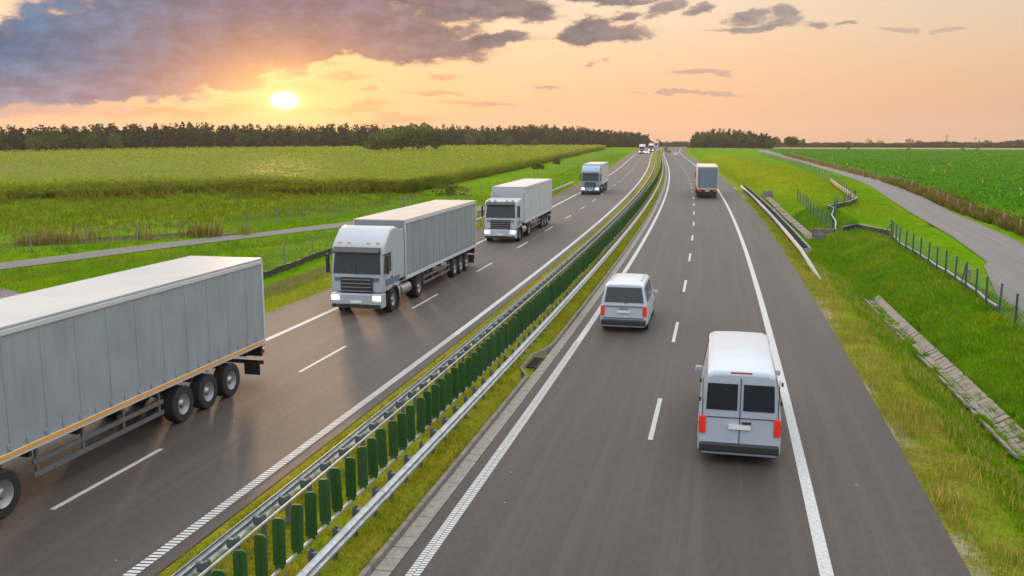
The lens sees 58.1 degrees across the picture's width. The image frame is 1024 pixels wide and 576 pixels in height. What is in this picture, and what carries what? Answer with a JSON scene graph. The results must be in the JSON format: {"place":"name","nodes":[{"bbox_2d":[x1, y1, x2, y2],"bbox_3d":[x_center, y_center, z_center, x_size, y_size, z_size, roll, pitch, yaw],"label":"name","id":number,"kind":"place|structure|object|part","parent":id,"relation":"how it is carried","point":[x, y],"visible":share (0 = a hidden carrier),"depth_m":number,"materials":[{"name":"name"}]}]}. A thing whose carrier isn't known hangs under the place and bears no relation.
{"place":"outdoors","nodes":[
{"label":"outdoors","id":0,"kind":"place"},
{"bbox_2d":[0,288,21,298],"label":"yard paving","id":1,"kind":"structure","parent":0,"point":[4,293],"depth_m":48.35,"materials":[{"name":"concrete"}]},
{"bbox_2d":[0,232,237,247],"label":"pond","id":2,"kind":"structure","parent":0,"point":[166,235],"depth_m":77.44,"materials":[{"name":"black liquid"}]},
{"bbox_2d":[0,205,484,268],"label":"side road","id":3,"kind":"structure","parent":0,"point":[37,261],"depth_m":69.06,"materials":[{"name":"grey asphalt"}]},
{"bbox_2d":[0,145,1023,575],"bbox_3d":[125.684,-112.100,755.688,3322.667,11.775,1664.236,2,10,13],"label":"ground","id":4,"kind":"structure","parent":0,"point":[972,259],"depth_m":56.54,"materials":[{"name":"green plant"}]},
{"bbox_2d":[24,134,37,150],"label":"tree","id":5,"kind":"object","parent":4,"relation":"on","point":[31,147],"visible":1,"depth_m":352.69,"materials":[{"name":"green plant"}]},
{"bbox_2d":[37,127,66,149],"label":"tree","id":6,"kind":"object","parent":4,"relation":"on","point":[54,141],"visible":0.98,"depth_m":363.67,"materials":[{"name":"green plant"}]},
{"bbox_2d":[85,129,101,148],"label":"tree","id":7,"kind":"object","parent":4,"relation":"on","point":[93,141],"visible":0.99,"depth_m":376.80,"materials":[{"name":"green plant"}]},
{"bbox_2d":[107,132,123,149],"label":"tree","id":8,"kind":"object","parent":4,"relation":"on","point":[111,143],"visible":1,"depth_m":391.33,"materials":[{"name":"green plant"}]},
{"bbox_2d":[4,214,254,246],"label":"reeds","id":9,"kind":"object","parent":4,"relation":"on","point":[199,231],"visible":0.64,"depth_m":72.23,"materials":[{"name":"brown plant"}]},
{"bbox_2d":[0,198,403,252],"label":"wire fence","id":10,"kind":"object","parent":4,"relation":"on","point":[86,234],"visible":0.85,"depth_m":75.05,"materials":[{"name":"grey metal"}]},
{"bbox_2d":[253,229,338,270],"bbox_3d":[-13.619,-2.061,61.287,2.332,2.178,76.193,2,10,12],"label":"wire fence","id":11,"kind":"object","parent":4,"relation":"on","point":[294,250],"visible":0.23,"depth_m":61.56,"materials":[{"name":"grey metal"}]},
{"bbox_2d":[263,248,331,278],"bbox_3d":[-13.398,-1.501,61.341,2.123,0.842,76.032,2,10,12],"label":"amphibian barrier","id":12,"kind":"object","parent":4,"relation":"on","point":[281,268],"visible":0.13,"depth_m":61.00,"materials":[{"name":"grey concrete"}]},
{"bbox_2d":[0,144,606,198],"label":"maize","id":13,"kind":"object","parent":4,"relation":"on","point":[46,173],"visible":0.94,"depth_m":184.56,"materials":[{"name":"green plant"}]},
{"bbox_2d":[0,121,650,151],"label":"pine forest","id":14,"kind":"object","parent":4,"relation":"on","point":[165,136],"visible":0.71,"depth_m":464.47,"materials":[{"name":"green plant"}]},
{"bbox_2d":[0,146,670,575],"bbox_3d":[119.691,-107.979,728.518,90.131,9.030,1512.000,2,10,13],"label":"carriageway","id":15,"kind":"structure","parent":4,"relation":"on","point":[224,448],"depth_m":25.64,"materials":[{"name":"grey asphalt"}]},
{"bbox_2d":[0,256,265,518],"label":"semi truck","id":16,"kind":"object","parent":15,"relation":"on","point":[76,357],"visible":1,"depth_m":23.36,"materials":[{"name":"silver metal"}]},
{"bbox_2d":[326,200,475,311],"bbox_3d":[-5.223,-2.038,49.114,2.960,4.168,16.896,2,10,12],"label":"semi truck","id":17,"kind":"object","parent":15,"relation":"on","point":[377,258],"visible":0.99,"depth_m":43.64,"materials":[{"name":"white paint"}]},
{"bbox_2d":[481,179,551,240],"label":"semi truck","id":18,"kind":"object","parent":15,"relation":"on","point":[513,209],"visible":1,"depth_m":71.70,"materials":[{"name":"white paint"}]},
{"bbox_2d":[579,162,607,193],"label":"semi truck","id":19,"kind":"object","parent":15,"relation":"on","point":[594,176],"visible":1,"depth_m":125.55,"materials":[{"name":"blue paint"}]},
{"bbox_2d":[639,144,645,153],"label":"semi truck","id":20,"kind":"object","parent":15,"relation":"on","point":[642,148],"visible":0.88,"depth_m":408.92,"materials":[{"name":"white paint"}]},
{"bbox_2d":[649,143,654,151],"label":"semi truck","id":21,"kind":"object","parent":15,"relation":"on","point":[651,146],"visible":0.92,"depth_m":456.94,"materials":[{"name":"white paint"}]},
{"bbox_2d":[363,132,381,150],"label":"tree","id":22,"kind":"object","parent":4,"relation":"on","point":[371,142],"visible":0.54,"depth_m":362.33,"materials":[{"name":"green plant"}]},
{"bbox_2d":[375,129,398,149],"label":"tree","id":23,"kind":"object","parent":4,"relation":"on","point":[386,139],"visible":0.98,"depth_m":355.02,"materials":[{"name":"green plant"}]},
{"bbox_2d":[390,126,411,149],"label":"tree","id":24,"kind":"object","parent":4,"relation":"on","point":[397,130],"visible":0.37,"depth_m":362.64,"materials":[{"name":"green plant"}]},
{"bbox_2d":[400,195,417,207],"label":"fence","id":25,"kind":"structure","parent":4,"relation":"on","point":[408,200],"depth_m":100.91,"materials":[{"name":"grey metal"}]},
{"bbox_2d":[397,123,425,149],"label":"tree","id":26,"kind":"object","parent":4,"relation":"on","point":[415,133],"visible":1,"depth_m":355.23,"materials":[{"name":"green plant"}]},
{"bbox_2d":[171,150,657,575],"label":"guardrail","id":27,"kind":"object","parent":4,"relation":"on","point":[207,556],"visible":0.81,"depth_m":22.50,"materials":[{"name":"metal"}]},
{"bbox_2d":[416,122,435,148],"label":"tree","id":28,"kind":"object","parent":4,"relation":"on","point":[426,131],"visible":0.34,"depth_m":362.81,"materials":[{"name":"green plant"}]},
{"bbox_2d":[211,150,662,575],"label":"guardrail","id":29,"kind":"object","parent":4,"relation":"on","point":[449,389],"visible":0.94,"depth_m":21.62,"materials":[{"name":"metal"}]},
{"bbox_2d":[427,128,447,149],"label":"tree","id":30,"kind":"object","parent":4,"relation":"on","point":[436,135],"visible":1,"depth_m":355.43,"materials":[{"name":"green plant"}]},
{"bbox_2d":[431,182,470,195],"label":"shrub","id":31,"kind":"object","parent":4,"relation":"on","point":[447,191],"visible":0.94,"depth_m":128.76,"materials":[{"name":"green plant"}]},
{"bbox_2d":[464,134,476,146],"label":"tree","id":32,"kind":"object","parent":4,"relation":"on","point":[469,140],"visible":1,"depth_m":469.28,"materials":[{"name":"green plant"}]},
{"bbox_2d":[476,216,484,224],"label":"guardrail","id":33,"kind":"object","parent":4,"relation":"on","point":[480,218],"visible":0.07,"depth_m":82.62,"materials":[{"name":"metal"}]},
{"bbox_2d":[502,135,512,145],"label":"tree","id":34,"kind":"object","parent":4,"relation":"on","point":[508,142],"visible":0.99,"depth_m":480.05,"materials":[{"name":"green plant"}]},
{"bbox_2d":[0,153,1023,239],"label":"rough grass","id":35,"kind":"structure","parent":4,"relation":"on","point":[1008,222],"depth_m":100.77,"materials":[{"name":"green plant"}]},
{"bbox_2d":[358,157,665,575],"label":"kerb","id":36,"kind":"structure","parent":4,"relation":"on","point":[383,551],"depth_m":23.49,"materials":[{"name":"concrete"}]},
{"bbox_2d":[370,154,666,575],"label":"gutter","id":37,"kind":"object","parent":4,"relation":"on","point":[397,553],"visible":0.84,"depth_m":23.66,"materials":[{"name":"concrete"}]},
{"bbox_2d":[525,356,544,368],"bbox_3d":[0.822,2.650,32.654,0.410,0.060,1.600,2,10,13],"label":"drain grate","id":38,"kind":"object","parent":37,"relation":"on","point":[535,362],"visible":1,"depth_m":32.62,"materials":[{"name":"metal"}]},
{"bbox_2d":[458,150,612,199],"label":"wire fence","id":39,"kind":"object","parent":4,"relation":"on","point":[597,156],"visible":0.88,"depth_m":172.98,"materials":[{"name":"grey metal"}]},
{"bbox_2d":[530,138,541,145],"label":"tree","id":40,"kind":"object","parent":4,"relation":"on","point":[534,142],"visible":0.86,"depth_m":491.37,"materials":[{"name":"green plant"}]},
{"bbox_2d":[531,163,544,168],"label":"shrub","id":41,"kind":"object","parent":4,"relation":"on","point":[537,166],"visible":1,"depth_m":224.42,"materials":[{"name":"green plant"}]},
{"bbox_2d":[553,158,560,163],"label":"shrub","id":42,"kind":"object","parent":4,"relation":"on","point":[555,161],"visible":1,"depth_m":262.56,"materials":[{"name":"green plant"}]},
{"bbox_2d":[552,181,572,193],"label":"guardrail","id":43,"kind":"object","parent":4,"relation":"on","point":[562,186],"visible":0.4,"depth_m":134.70,"materials":[{"name":"metal"}]},
{"bbox_2d":[390,147,970,575],"bbox_3d":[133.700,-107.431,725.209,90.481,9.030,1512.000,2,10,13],"label":"carriageway","id":44,"kind":"structure","parent":4,"relation":"on","point":[586,477],"depth_m":22.67,"materials":[{"name":"grey asphalt"}]},
{"bbox_2d":[123,334,580,575],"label":"ribbed edge lines","id":45,"kind":"object","parent":44,"relation":"on","point":[440,531],"visible":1,"depth_m":21.72,"materials":[{"name":"paint"}]},
{"bbox_2d":[51,149,694,509],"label":"lane markings","id":46,"kind":"object","parent":44,"relation":"on","point":[654,422],"visible":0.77,"depth_m":26.08,"materials":[{"name":"paint"}]},
{"bbox_2d":[266,148,833,575],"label":"edge lines","id":47,"kind":"object","parent":44,"relation":"on","point":[821,551],"visible":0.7,"depth_m":31.16,"materials":[{"name":"paint"}]},
{"bbox_2d":[600,272,657,328],"bbox_3d":[5.098,0.392,40.017,2.330,2.072,5.260,2,10,12],"label":"minivan","id":48,"kind":"object","parent":44,"relation":"on","point":[627,299],"visible":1,"depth_m":37.69,"materials":[{"name":"paint"}]},
{"bbox_2d":[695,163,717,196],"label":"semi truck","id":49,"kind":"object","parent":44,"relation":"on","point":[706,175],"visible":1,"depth_m":117.81,"materials":[{"name":"white paint"}]},
{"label":"rear door","id":50,"kind":"part","parent":49,"relation":"part of","materials":[{"name":"grey metal"}]},
{"bbox_2d":[695,331,783,457],"bbox_3d":[6.270,2.638,25.566,2.400,2.362,6.760,2,10,13],"label":"van","id":51,"kind":"object","parent":44,"relation":"on","point":[739,413],"visible":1,"depth_m":22.46,"materials":[{"name":"paint"}]},
{"bbox_2d":[689,128,774,148],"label":"pine wood","id":52,"kind":"object","parent":4,"relation":"on","point":[738,139],"visible":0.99,"depth_m":586.08,"materials":[{"name":"green plant"}]},
{"bbox_2d":[762,191,773,196],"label":"stone outlet","id":53,"kind":"object","parent":4,"relation":"on","point":[767,193],"visible":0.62,"depth_m":132.04,"materials":[{"name":"concrete"}]},
{"bbox_2d":[773,136,781,144],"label":"tree","id":54,"kind":"object","parent":4,"relation":"on","point":[777,141],"visible":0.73,"depth_m":603.00,"materials":[{"name":"green plant"}]},
{"bbox_2d":[741,185,820,279],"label":"guardrail","id":55,"kind":"object","parent":4,"relation":"on","point":[794,237],"visible":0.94,"depth_m":74.69,"materials":[{"name":"metal"}]},
{"bbox_2d":[783,136,802,145],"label":"tree","id":56,"kind":"object","parent":4,"relation":"on","point":[792,140],"visible":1,"depth_m":542.38,"materials":[{"name":"green plant"}]},
{"bbox_2d":[761,152,853,198],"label":"wire fence","id":57,"kind":"object","parent":4,"relation":"on","point":[799,165],"visible":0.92,"depth_m":178.91,"materials":[{"name":"grey metal"}]},
{"bbox_2d":[797,190,832,228],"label":"wire fence","id":58,"kind":"object","parent":4,"relation":"on","point":[803,200],"visible":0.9,"depth_m":98.96,"materials":[{"name":"grey metal"}]},
{"bbox_2d":[812,228,837,239],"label":"culvert","id":59,"kind":"object","parent":4,"relation":"on","point":[818,234],"visible":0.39,"depth_m":83.17,"materials":[{"name":"concrete"}]},
{"bbox_2d":[650,139,1023,147],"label":"woodland","id":60,"kind":"object","parent":4,"relation":"on","point":[954,144],"visible":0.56,"depth_m":772.40,"materials":[{"name":"green plant"}]},
{"bbox_2d":[828,197,856,230],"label":"amphibian barrier","id":61,"kind":"object","parent":4,"relation":"on","point":[850,202],"visible":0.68,"depth_m":104.11,"materials":[{"name":"grey concrete"}]},
{"bbox_2d":[829,190,855,218],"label":"wire fence","id":62,"kind":"object","parent":4,"relation":"on","point":[836,204],"visible":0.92,"depth_m":101.70,"materials":[{"name":"grey metal"}]},
{"bbox_2d":[830,178,857,199],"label":"amphibian barrier","id":63,"kind":"object","parent":4,"relation":"on","point":[836,184],"visible":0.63,"depth_m":128.33,"materials":[{"name":"beige plastic"}]},
{"bbox_2d":[841,141,854,145],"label":"tree","id":64,"kind":"object","parent":4,"relation":"on","point":[847,143],"visible":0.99,"depth_m":788.04,"materials":[{"name":"green plant"}]},
{"bbox_2d":[842,224,889,235],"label":"amphibian barrier","id":65,"kind":"object","parent":4,"relation":"on","point":[867,227],"visible":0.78,"depth_m":78.33,"materials":[{"name":"grey concrete"}]},
{"bbox_2d":[761,194,1023,459],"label":"drainage channel","id":66,"kind":"object","parent":4,"relation":"on","point":[948,368],"visible":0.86,"depth_m":35.02,"materials":[{"name":"grey concrete"}]},
{"bbox_2d":[782,149,1023,215],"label":"leafy crop","id":67,"kind":"object","parent":4,"relation":"on","point":[964,181],"visible":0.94,"depth_m":213.96,"materials":[{"name":"green plant"}]},
{"bbox_2d":[798,154,1021,229],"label":"wire fence","id":68,"kind":"object","parent":4,"relation":"on","point":[911,184],"visible":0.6,"depth_m":127.94,"materials":[{"name":"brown metal"}]},
{"bbox_2d":[858,290,1023,479],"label":"weeds","id":69,"kind":"object","parent":4,"relation":"on","point":[908,341],"visible":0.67,"depth_m":33.09,"materials":[{"name":"green plant"}]},
{"bbox_2d":[893,235,997,309],"bbox_3d":[26.323,-1.454,58.150,0.432,0.710,32.311,2,10,14],"label":"amphibian barrier","id":70,"kind":"object","parent":4,"relation":"on","point":[952,275],"visible":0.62,"depth_m":52.36,"materials":[{"name":"grey concrete"}]},
{"bbox_2d":[882,220,1023,329],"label":"wire fence","id":71,"kind":"object","parent":4,"relation":"on","point":[892,232],"visible":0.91,"depth_m":49.59,"materials":[{"name":"grey metal"}]},
{"bbox_2d":[964,269,971,281],"bbox_3d":[25.427,-0.604,51.471,0.400,0.925,0.350,2,10,13],"label":"fence box","id":72,"kind":"object","parent":4,"relation":"on","point":[969,272],"visible":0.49,"depth_m":51.27,"materials":[{"name":"metal"}]},
{"bbox_2d":[0,0,1023,143],"label":"sky","id":73,"kind":"structure","parent":0,"point":[821,71],"materials":[{"name":"orange"}]},
{"bbox_2d":[756,150,1023,321],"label":"service road","id":74,"kind":"structure","parent":0,"point":[1001,254],"depth_m":74.33,"materials":[{"name":"grey asphalt"}]}
]}

